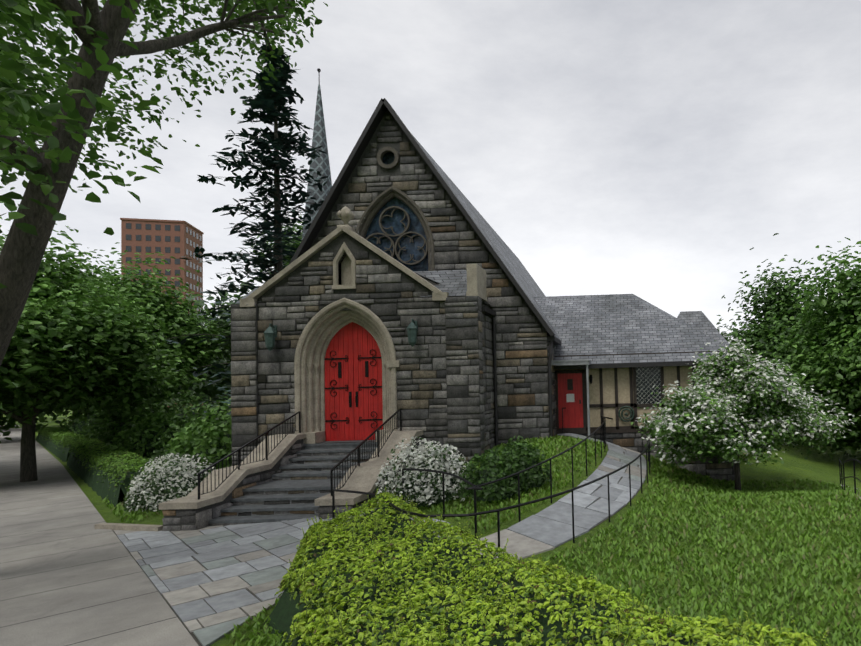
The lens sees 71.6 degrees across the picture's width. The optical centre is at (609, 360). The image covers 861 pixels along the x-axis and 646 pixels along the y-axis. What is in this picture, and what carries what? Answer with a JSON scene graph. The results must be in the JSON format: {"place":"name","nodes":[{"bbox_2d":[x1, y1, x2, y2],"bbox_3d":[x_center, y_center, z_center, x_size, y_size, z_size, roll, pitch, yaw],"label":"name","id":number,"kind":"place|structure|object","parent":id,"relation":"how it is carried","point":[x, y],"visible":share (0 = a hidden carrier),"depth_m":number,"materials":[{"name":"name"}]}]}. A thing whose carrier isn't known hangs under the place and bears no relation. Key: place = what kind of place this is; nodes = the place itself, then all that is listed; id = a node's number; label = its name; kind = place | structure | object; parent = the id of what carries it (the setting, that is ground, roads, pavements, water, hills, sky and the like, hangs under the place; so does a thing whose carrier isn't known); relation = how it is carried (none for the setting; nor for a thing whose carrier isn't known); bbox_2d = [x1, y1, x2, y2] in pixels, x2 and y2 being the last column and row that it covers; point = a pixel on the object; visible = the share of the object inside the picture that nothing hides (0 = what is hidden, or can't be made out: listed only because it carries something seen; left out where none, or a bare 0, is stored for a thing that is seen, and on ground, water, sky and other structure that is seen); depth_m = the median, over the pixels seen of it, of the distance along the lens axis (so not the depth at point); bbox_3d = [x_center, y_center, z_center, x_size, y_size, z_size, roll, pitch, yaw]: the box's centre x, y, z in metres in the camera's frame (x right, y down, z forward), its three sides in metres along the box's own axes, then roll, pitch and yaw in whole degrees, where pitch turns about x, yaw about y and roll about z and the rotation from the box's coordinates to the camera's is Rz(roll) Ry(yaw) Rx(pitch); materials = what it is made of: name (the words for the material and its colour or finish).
{"place":"outdoors","nodes":[
{"label":"outdoors","id":0,"kind":"place"},
{"bbox_2d":[0,425,198,645],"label":"sidewalk pavement","id":1,"kind":"structure","parent":0,"point":[70,575],"depth_m":9.32,"materials":[{"name":"concrete"}]},
{"bbox_2d":[0,201,188,481],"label":"tree leaves","id":2,"kind":"object","parent":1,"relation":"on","point":[90,350],"depth_m":20.68,"materials":[{"name":"plant"}]},
{"bbox_2d":[209,441,376,523],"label":"stair treads","id":3,"kind":"object","parent":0,"point":[294,485],"visible":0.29,"depth_m":13.80,"materials":[{"name":"stone"}]},
{"bbox_2d":[213,451,372,523],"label":"stair risers","id":4,"kind":"object","parent":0,"point":[308,469],"visible":0.06,"depth_m":14.98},
{"bbox_2d":[304,440,376,448],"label":"stair step","id":5,"kind":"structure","parent":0,"point":[333,446],"depth_m":16.52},
{"bbox_2d":[310,109,548,445],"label":"stone wall","id":6,"kind":"structure","parent":0,"point":[395,171],"depth_m":18.77,"materials":[{"name":"stone"}]},
{"bbox_2d":[289,98,554,336],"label":"roof trim","id":7,"kind":"structure","parent":6,"relation":"attached to","point":[345,173],"depth_m":18.51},
{"bbox_2d":[318,115,548,444],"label":"nave gable stones","id":8,"kind":"object","parent":6,"relation":"attached to","point":[445,258],"visible":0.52,"depth_m":18.62,"materials":[{"name":"stone"}]},
{"bbox_2d":[547,341,556,436],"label":"corner stones","id":9,"kind":"object","parent":6,"relation":"attached to","point":[553,402],"visible":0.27,"depth_m":19.47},
{"bbox_2d":[547,336,560,436],"bbox_3d":[-1.878,0.962,19.389,0.250,3.463,2.135,-2,-2,1],"label":"downspout","id":10,"kind":"object","parent":6,"relation":"attached to","point":[554,340],"visible":0.83,"depth_m":18.36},
{"bbox_2d":[0,0,860,342],"label":"sky","id":11,"kind":"structure","parent":0,"point":[644,149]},
{"bbox_2d":[1,398,860,645],"bbox_3d":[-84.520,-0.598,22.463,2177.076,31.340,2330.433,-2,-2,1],"label":"terrain","id":12,"kind":"structure","parent":0,"point":[815,466],"depth_m":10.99,"materials":[{"name":"green plant"}]},
{"bbox_2d":[35,430,91,461],"bbox_3d":[-35.630,5.251,36.360,26.214,1.036,1.537,-4,-3,42],"label":"clipped hedge","id":13,"kind":"object","parent":12,"relation":"on","point":[51,446],"visible":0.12,"depth_m":32.39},
{"bbox_2d":[37,427,91,453],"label":"clipped hedge tufts","id":14,"kind":"object","parent":12,"relation":"on","point":[68,438],"visible":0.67,"depth_m":33.22,"materials":[{"name":"green plant"}]},
{"bbox_2d":[59,405,105,436],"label":"shrub leaves","id":15,"kind":"object","parent":12,"relation":"on","point":[66,428],"depth_m":37.41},
{"bbox_2d":[36,243,165,425],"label":"tree leaves","id":16,"kind":"object","parent":12,"relation":"on","point":[57,415],"depth_m":38.32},
{"bbox_2d":[67,447,155,506],"bbox_3d":[-19.163,4.070,21.361,17.170,0.958,1.536,-4,-3,43],"label":"clipped hedge","id":17,"kind":"object","parent":12,"relation":"on","point":[90,478],"visible":0.17,"depth_m":18.10,"materials":[{"name":"plant"}]},
{"bbox_2d":[68,438,163,495],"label":"clipped hedge tufts","id":18,"kind":"object","parent":12,"relation":"on","point":[119,466],"visible":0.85,"depth_m":19.00,"materials":[{"name":"green plant"}]},
{"bbox_2d":[81,407,170,439],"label":"shrub leaves","id":19,"kind":"object","parent":12,"relation":"on","point":[93,416],"depth_m":32.99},
{"bbox_2d":[84,402,173,447],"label":"shrub leaves","id":20,"kind":"object","parent":12,"relation":"on","point":[105,436],"depth_m":28.80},
{"bbox_2d":[95,523,162,530],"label":"curb","id":21,"kind":"structure","parent":12,"relation":"on","point":[131,527],"depth_m":12.55,"materials":[{"name":"stone"}]},
{"bbox_2d":[17,273,262,412],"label":"distant tree line","id":22,"kind":"object","parent":12,"relation":"on","point":[210,391],"depth_m":56.72,"materials":[{"name":"green plant"}]},
{"bbox_2d":[53,242,230,432],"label":"tree leaves","id":23,"kind":"object","parent":12,"relation":"on","point":[162,309],"depth_m":30.48,"materials":[{"name":"plant"}]},
{"bbox_2d":[123,470,162,509],"bbox_3d":[-12.604,3.478,15.372,1.144,1.026,1.589,0,-3,-39],"label":"hedge shrub","id":24,"kind":"object","parent":12,"relation":"on","point":[128,489],"depth_m":14.92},
{"bbox_2d":[111,409,193,463],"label":"shrub leaves","id":25,"kind":"object","parent":12,"relation":"on","point":[152,419],"depth_m":22.39,"materials":[{"name":"plant"}]},
{"bbox_2d":[120,218,203,406],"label":"brick apartment block","id":26,"kind":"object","parent":12,"relation":"on","point":[172,244],"visible":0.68,"depth_m":148.88,"materials":[{"name":"brick"}]},
{"bbox_2d":[126,223,201,312],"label":"building windows","id":27,"kind":"structure","parent":26,"relation":"in","point":[157,238],"depth_m":148.96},
{"bbox_2d":[0,0,327,442],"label":"street tree","id":28,"kind":"object","parent":12,"relation":"on","point":[17,101],"depth_m":8.81,"materials":[{"name":"plant"}]},
{"bbox_2d":[123,453,215,512],"bbox_3d":[-11.793,3.236,15.242,2.529,1.436,2.342,-2,-2,1],"label":"azalea","id":29,"kind":"object","parent":12,"relation":"on","point":[167,470],"depth_m":14.72,"materials":[{"name":"plant"}]},
{"bbox_2d":[119,392,220,445],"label":"shrub leaves","id":30,"kind":"object","parent":12,"relation":"on","point":[180,406],"depth_m":27.43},
{"bbox_2d":[151,391,230,468],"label":"shrub leaves","id":31,"kind":"object","parent":12,"relation":"on","point":[159,448],"depth_m":20.56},
{"bbox_2d":[156,405,231,476],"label":"shrub leaves","id":32,"kind":"object","parent":12,"relation":"on","point":[185,437],"depth_m":16.91,"materials":[{"name":"plant"}]},
{"bbox_2d":[112,522,298,645],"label":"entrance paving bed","id":33,"kind":"object","parent":12,"relation":"on","point":[195,638],"visible":0.02,"depth_m":8.37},
{"bbox_2d":[221,510,317,515],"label":"stair riser stones","id":34,"kind":"object","parent":33,"relation":"on","point":[263,513],"visible":0.69,"depth_m":13.03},
{"bbox_2d":[233,500,314,505],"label":"stair riser stones","id":35,"kind":"object","parent":33,"relation":"on","point":[278,502],"visible":0.42,"depth_m":13.41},
{"bbox_2d":[243,490,330,494],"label":"stair riser stones","id":36,"kind":"object","parent":33,"relation":"on","point":[282,492],"visible":0.52,"depth_m":13.80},
{"bbox_2d":[273,476,343,480],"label":"stair riser stones","id":37,"kind":"object","parent":33,"relation":"on","point":[299,478],"visible":0.31,"depth_m":14.97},
{"bbox_2d":[281,468,349,470],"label":"stair riser stones","id":38,"kind":"object","parent":33,"relation":"on","point":[314,469],"visible":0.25,"depth_m":15.36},
{"bbox_2d":[292,459,368,463],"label":"stair riser stones","id":39,"kind":"object","parent":33,"relation":"on","point":[333,461],"visible":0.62,"depth_m":15.74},
{"bbox_2d":[297,452,372,455],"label":"stair riser stones","id":40,"kind":"object","parent":33,"relation":"on","point":[319,454],"visible":0.62,"depth_m":16.13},
{"bbox_2d":[164,439,303,527],"bbox_3d":[-9.443,3.236,14.504,0.700,2.020,4.320,-2,-2,1],"label":"stair cheek","id":41,"kind":"object","parent":12,"relation":"on","point":[275,467],"visible":0.04,"depth_m":13.41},
{"bbox_2d":[162,509,197,531],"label":"stair cheek stones","id":42,"kind":"object","parent":41,"relation":"attached to","point":[187,518],"visible":0.46,"depth_m":12.32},
{"bbox_2d":[159,434,305,509],"bbox_3d":[-9.459,2.716,14.497,0.860,1.240,4.370,-2,-2,1],"label":"stair cheek coping","id":43,"kind":"object","parent":41,"relation":"on","point":[226,487],"visible":0.83,"depth_m":13.73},
{"bbox_2d":[198,411,300,499],"bbox_3d":[-9.248,2.312,14.636,0.045,1.764,4.005,-2,-2,1],"label":"iron stair railing","id":44,"kind":"object","parent":41,"relation":"on","point":[266,434],"visible":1,"depth_m":14.42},
{"bbox_2d":[195,443,304,529],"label":"stair cheek stones","id":45,"kind":"object","parent":41,"relation":"attached to","point":[204,517],"visible":0.29,"depth_m":13.75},
{"bbox_2d":[210,522,262,525],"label":"stair riser stones","id":46,"kind":"object","parent":12,"relation":"on","point":[219,524],"visible":0.06,"depth_m":12.65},
{"bbox_2d":[113,508,375,645],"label":"flagstone paving","id":47,"kind":"structure","parent":12,"relation":"on","point":[173,564],"depth_m":9.49,"materials":[{"name":"stone"}]},
{"bbox_2d":[231,303,258,465],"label":"porch pier","id":48,"kind":"structure","parent":12,"relation":"on","point":[256,373],"depth_m":16.70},
{"bbox_2d":[231,303,256,464],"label":"porch pier stones","id":49,"kind":"object","parent":48,"relation":"attached to","point":[240,432],"visible":0.52,"depth_m":16.66,"materials":[{"name":"stone"}]},
{"bbox_2d":[166,43,328,419],"bbox_3d":[-14.556,-4.672,24.160,11.664,18.603,10.482,-2,-2,1],"label":"hemlock tree","id":50,"kind":"object","parent":12,"relation":"on","point":[265,97],"depth_m":24.18,"materials":[{"name":"plant"}]},
{"bbox_2d":[193,202,303,386],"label":"tree leaves","id":51,"kind":"object","parent":12,"relation":"on","point":[226,325],"depth_m":33.92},
{"bbox_2d":[302,84,331,238],"bbox_3d":[-15.111,-9.210,29.209,3.800,10.650,3.800,-2,-2,1],"label":"spire","id":52,"kind":"object","parent":12,"relation":"on","point":[320,163],"visible":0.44,"depth_m":28.93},
{"bbox_2d":[319,436,420,513],"bbox_3d":[-5.976,3.131,14.430,0.700,2.020,4.320,-2,-2,1],"label":"stair cheek","id":53,"kind":"object","parent":12,"relation":"on","point":[374,491],"visible":0.04,"depth_m":13.08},
{"bbox_2d":[318,505,352,519],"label":"stair cheek stones","id":54,"kind":"object","parent":53,"relation":"attached to","point":[327,509],"visible":0.23,"depth_m":12.25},
{"bbox_2d":[330,408,401,495],"bbox_3d":[-6.220,2.220,14.572,0.045,1.764,4.005,-2,-2,1],"label":"iron stair railing","id":55,"kind":"object","parent":53,"relation":"on","point":[377,430],"visible":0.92,"depth_m":14.21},
{"bbox_2d":[315,430,423,505],"bbox_3d":[-5.992,2.611,14.423,0.860,1.240,4.370,-2,-2,1],"label":"stair cheek coping","id":56,"kind":"object","parent":53,"relation":"on","point":[363,477],"visible":0.69,"depth_m":13.63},
{"bbox_2d":[355,445,421,507],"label":"stair cheek stones","id":57,"kind":"object","parent":53,"relation":"attached to","point":[404,466],"visible":0.02,"depth_m":14.70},
{"bbox_2d":[374,436,470,506],"bbox_3d":[-4.117,2.402,12.606,2.244,1.445,1.915,-2,-2,1],"label":"azalea","id":58,"kind":"object","parent":12,"relation":"on","point":[418,458],"depth_m":12.11,"materials":[{"name":"plant"}]},
{"bbox_2d":[445,296,483,461],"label":"porch pier","id":59,"kind":"structure","parent":12,"relation":"on","point":[464,374],"depth_m":16.54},
{"bbox_2d":[445,296,480,465],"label":"porch pier stones","id":60,"kind":"object","parent":59,"relation":"attached to","point":[456,424],"visible":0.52,"depth_m":16.50,"materials":[{"name":"stone"}]},
{"bbox_2d":[482,314,493,446],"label":"porch wall","id":61,"kind":"structure","parent":12,"relation":"on","point":[485,365],"depth_m":17.64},
{"bbox_2d":[257,232,447,464],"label":"porch front wall","id":62,"kind":"structure","parent":61,"relation":"attached to","point":[354,245],"depth_m":16.81,"materials":[{"name":"stone"}]},
{"bbox_2d":[264,323,277,350],"bbox_3d":[-10.039,-0.697,16.584,0.304,0.826,0.420,-2,-2,1],"label":"porch lantern","id":63,"kind":"object","parent":62,"relation":"attached to","point":[270,334],"visible":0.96,"depth_m":16.46,"materials":[{"name":"teal glass"}]},
{"bbox_2d":[332,284,355,289],"bbox_3d":[-7.957,-2.211,16.864,0.720,0.120,0.270,-2,-2,1],"label":"window sill","id":64,"kind":"structure","parent":62,"relation":"attached to","point":[351,286],"depth_m":16.73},
{"bbox_2d":[262,251,427,301],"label":"porch gable stones","id":65,"kind":"object","parent":62,"relation":"attached to","point":[290,291],"visible":0.85,"depth_m":16.78,"materials":[{"name":"stone"}]},
{"bbox_2d":[333,242,356,284],"bbox_3d":[-7.978,-2.929,16.904,0.700,1.319,0.240,-2,-2,1],"label":"niche surround","id":66,"kind":"object","parent":62,"relation":"attached to","point":[342,249],"visible":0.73,"depth_m":16.79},
{"bbox_2d":[240,226,451,306],"bbox_3d":[-7.975,-2.869,16.962,6.240,2.343,0.520,-2,-2,1],"label":"gable coping","id":67,"kind":"object","parent":62,"relation":"on","point":[250,300],"visible":0.65,"depth_m":16.73,"materials":[{"name":"stone"}]},
{"bbox_2d":[337,206,354,231],"bbox_3d":[-8.018,-4.287,17.002,0.421,0.800,0.460,-2,-2,1],"label":"finial","id":68,"kind":"object","parent":67,"relation":"on","point":[345,215],"visible":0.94,"depth_m":16.88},
{"bbox_2d":[294,298,397,432],"bbox_3d":[-7.880,0.272,16.935,3.060,4.320,0.595,-2,-2,1],"label":"door arch surround","id":69,"kind":"object","parent":62,"relation":"attached to","point":[324,325],"depth_m":16.81,"materials":[{"name":"stone"}]},
{"bbox_2d":[294,360,399,443],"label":"door jamb columns","id":70,"kind":"structure","parent":69,"relation":"attached to","point":[316,436],"depth_m":16.86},
{"bbox_2d":[325,322,382,440],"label":"red church door leaves","id":71,"kind":"object","parent":69,"relation":"in","point":[352,341],"visible":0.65,"depth_m":17.17,"materials":[{"name":"wood"}]},
{"bbox_2d":[325,349,382,428],"bbox_3d":[-7.858,0.868,17.120,1.760,2.409,0.100,-2,-2,1],"label":"church door ironwork","id":72,"kind":"object","parent":71,"relation":"attached to","point":[359,387],"visible":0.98,"depth_m":17.15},
{"bbox_2d":[341,254,351,284],"bbox_3d":[-7.971,-2.765,17.034,0.440,1.100,0.030,-2,-2,1],"label":"niche","id":73,"kind":"object","parent":62,"relation":"attached to","point":[346,277],"visible":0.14,"depth_m":17.02,"materials":[{"name":"stone"}]},
{"bbox_2d":[257,297,447,461],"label":"porch stones","id":74,"kind":"object","parent":62,"relation":"attached to","point":[409,418],"visible":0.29,"depth_m":16.69,"materials":[{"name":"stone"}]},
{"bbox_2d":[406,319,417,346],"bbox_3d":[-5.802,-0.826,16.493,0.304,0.826,0.420,-2,-2,1],"label":"porch lantern","id":75,"kind":"object","parent":62,"relation":"attached to","point":[412,329],"visible":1,"depth_m":16.36,"materials":[{"name":"teal glass"}]},
{"bbox_2d":[413,270,466,296],"bbox_3d":[-5.333,-2.391,17.227,2.140,0.990,1.040,-2,-2,1],"label":"roof","id":76,"kind":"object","parent":61,"relation":"on","point":[452,282],"visible":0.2,"depth_m":17.33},
{"bbox_2d":[466,264,486,301],"bbox_3d":[-4.093,-2.388,17.219,0.340,0.970,1.200,-2,-2,1],"label":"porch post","id":77,"kind":"object","parent":61,"relation":"on","point":[476,279],"visible":0.82,"depth_m":16.65,"materials":[{"name":"stone"}]},
{"bbox_2d":[482,312,494,452],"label":"porch stones","id":78,"kind":"object","parent":61,"relation":"attached to","point":[489,429],"visible":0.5,"depth_m":17.80,"materials":[{"name":"stone"}]},
{"bbox_2d":[482,306,497,445],"bbox_3d":[-3.809,0.661,17.734,0.180,4.603,1.550,-2,-2,1],"label":"downspout","id":79,"kind":"object","parent":61,"relation":"attached to","point":[488,311],"visible":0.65,"depth_m":18.34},
{"bbox_2d":[332,407,650,556],"bbox_3d":[-1.033,2.481,14.997,4.896,2.011,13.362,-3,-2,22],"label":"ramp railing","id":80,"kind":"object","parent":12,"relation":"on","point":[483,512],"visible":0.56,"depth_m":9.78,"materials":[{"name":"metal"}]},
{"bbox_2d":[457,447,527,500],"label":"shrub leaves","id":81,"kind":"object","parent":12,"relation":"on","point":[491,460],"visible":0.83,"depth_m":11.87,"materials":[{"name":"green plant"}]},
{"bbox_2d":[472,466,513,500],"bbox_3d":[-2.541,2.621,12.184,0.960,0.660,0.913,-2,-2,1],"label":"shrub","id":82,"kind":"object","parent":12,"relation":"on","point":[488,498],"visible":0.1,"depth_m":11.85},
{"bbox_2d":[402,415,612,538],"bbox_3d":[-1.218,2.547,15.262,2.939,1.628,10.953,-3,-2,24],"label":"ramp railing","id":83,"kind":"object","parent":12,"relation":"on","point":[478,487],"visible":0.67,"depth_m":11.36,"materials":[{"name":"metal"}]},
{"bbox_2d":[501,435,549,486],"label":"shrub leaves","id":84,"kind":"object","parent":12,"relation":"on","point":[519,447],"visible":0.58,"depth_m":12.51,"materials":[{"name":"green plant"}]},
{"bbox_2d":[519,454,544,487],"bbox_3d":[-1.925,2.485,12.851,0.840,0.726,0.799,-2,-2,1],"label":"shrub","id":85,"kind":"object","parent":12,"relation":"on","point":[532,463],"visible":0.04,"depth_m":12.63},
{"bbox_2d":[264,487,828,645],"bbox_3d":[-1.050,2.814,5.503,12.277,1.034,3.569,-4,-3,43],"label":"yew hedge","id":86,"kind":"object","parent":12,"relation":"on","point":[284,612],"visible":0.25,"depth_m":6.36,"materials":[{"name":"plant"}]},
{"bbox_2d":[586,365,589,439],"bbox_3d":[-0.743,1.415,19.166,0.080,2.571,0.080,-2,-2,1],"label":"annex canopy post","id":87,"kind":"object","parent":12,"relation":"on","point":[587,383],"visible":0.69,"depth_m":19.14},
{"bbox_2d":[578,432,733,480],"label":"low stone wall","id":88,"kind":"structure","parent":12,"relation":"on","point":[663,458],"depth_m":20.03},
{"bbox_2d":[555,365,705,426],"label":"annex stucco walls","id":89,"kind":"structure","parent":88,"relation":"on","point":[670,374],"depth_m":20.09,"materials":[{"name":"paint"}]},
{"bbox_2d":[555,370,585,427],"bbox_3d":[-1.413,1.417,20.111,1.080,2.170,0.080,-2,-2,1],"label":"door frame","id":90,"kind":"object","parent":89,"relation":"attached to","point":[569,383],"visible":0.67,"depth_m":20.10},
{"bbox_2d":[558,373,582,427],"bbox_3d":[-1.411,1.478,20.124,0.880,2.050,0.050,-2,-2,1],"label":"door","id":91,"kind":"structure","parent":90,"relation":"in","point":[572,414],"depth_m":20.10,"materials":[{"name":"wood"}]},
{"bbox_2d":[551,359,590,365],"bbox_3d":[-1.354,0.073,19.641,1.340,0.180,1.070,-2,-2,1],"label":"annex door canopy","id":92,"kind":"object","parent":89,"relation":"attached to","point":[570,362],"visible":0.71,"depth_m":19.12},
{"bbox_2d":[618,406,633,421],"bbox_3d":[0.589,1.888,19.970,0.580,0.581,0.200,-2,-2,1],"label":"hose reel","id":93,"kind":"object","parent":89,"relation":"attached to","point":[626,413],"visible":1,"depth_m":19.91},
{"bbox_2d":[554,351,727,433],"bbox_3d":[1.279,1.130,20.063,6.520,2.820,0.075,-2,-2,1],"label":"timber framing","id":94,"kind":"object","parent":89,"relation":"attached to","point":[618,428],"visible":0.29,"depth_m":20.04,"materials":[{"name":"wood"}]},
{"bbox_2d":[636,367,661,403],"bbox_3d":[1.380,0.818,20.090,0.900,1.440,0.018,-2,-2,1],"label":"window","id":95,"kind":"structure","parent":89,"relation":"in","point":[644,383],"depth_m":20.08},
{"bbox_2d":[636,367,660,403],"bbox_3d":[1.380,0.817,20.071,0.906,1.446,0.014,-2,-2,1],"label":"lattice","id":96,"kind":"object","parent":95,"relation":"attached to","point":[649,385],"visible":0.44,"depth_m":20.06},
{"bbox_2d":[581,432,734,480],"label":"annex foundation stones","id":97,"kind":"object","parent":88,"relation":"attached to","point":[698,466],"visible":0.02,"depth_m":19.94,"materials":[{"name":"stone"}]},
{"bbox_2d":[631,334,860,491],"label":"dogwood tree","id":98,"kind":"object","parent":12,"relation":"on","point":[711,412],"depth_m":15.73,"materials":[{"name":"plant"}]},
{"bbox_2d":[716,233,839,447],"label":"tree leaves","id":99,"kind":"object","parent":12,"relation":"on","point":[763,324],"depth_m":38.46,"materials":[{"name":"plant"}]},
{"bbox_2d":[747,237,860,459],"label":"tree leaves","id":100,"kind":"object","parent":12,"relation":"on","point":[832,365],"depth_m":29.20,"materials":[{"name":"plant"}]},
{"bbox_3d":[-6.744,-4.302,30.956,9.550,7.570,23.500,-2,-2,1],"label":"nave","id":101,"kind":"object","parent":12,"relation":"on","visible":0},
{"bbox_2d":[376,146,399,168],"bbox_3d":[-7.455,-6.821,18.848,0.748,0.748,0.160,-2,-2,1],"label":"round window frame","id":102,"kind":"object","parent":101,"relation":"attached to","point":[382,152],"visible":0.96,"depth_m":18.77,"materials":[{"name":"stone"}]},
{"bbox_2d":[382,152,394,164],"bbox_3d":[-7.450,-6.814,19.062,0.720,0.720,0.030,-2,-2,1],"label":"round window","id":103,"kind":"structure","parent":101,"relation":"attached to","point":[388,158],"depth_m":19.05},
{"bbox_2d":[355,186,434,270],"bbox_3d":[-7.256,-4.231,18.859,2.780,3.313,0.310,-2,-2,1],"label":"window arch surround","id":104,"kind":"object","parent":101,"relation":"attached to","point":[378,202],"visible":0.6,"depth_m":18.79,"materials":[{"name":"stone"}]},
{"bbox_2d":[365,197,427,270],"bbox_3d":[-7.250,-4.076,18.914,2.260,3.007,0.170,-2,-2,1],"label":"rose window","id":105,"kind":"structure","parent":104,"relation":"in","point":[397,225],"depth_m":18.96,"materials":[{"name":"glass"}]},
{"bbox_2d":[410,132,560,339],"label":"roof","id":106,"kind":"structure","parent":101,"relation":"on","point":[519,271],"depth_m":24.55,"materials":[{"name":"stone"}]},
{"bbox_2d":[478,297,484,454],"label":"porch pier","id":107,"kind":"structure","parent":0,"point":[482,416],"depth_m":16.66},
{"bbox_2d":[403,433,646,563],"bbox_3d":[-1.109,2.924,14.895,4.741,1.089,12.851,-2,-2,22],"label":"flagstone path","id":108,"kind":"structure","parent":0,"point":[549,528],"depth_m":11.36,"materials":[{"name":"stone"}]},
{"bbox_2d":[534,294,747,363],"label":"annex roof","id":109,"kind":"structure","parent":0,"point":[606,324],"depth_m":21.34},
{"bbox_2d":[553,361,699,369],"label":"annex roof fascia","id":110,"kind":"structure","parent":109,"relation":"attached to","point":[646,364],"depth_m":19.66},
{"bbox_2d":[677,311,730,346],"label":"annex roof","id":111,"kind":"structure","parent":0,"point":[699,321],"depth_m":28.88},
{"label":"concrete walkway","id":112,"kind":"object","parent":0,"visible":0},
{"bbox_2d":[839,459,860,493],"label":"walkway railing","id":113,"kind":"object","parent":112,"relation":"on","point":[842,478],"visible":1,"depth_m":15.94,"materials":[{"name":"black metal"}]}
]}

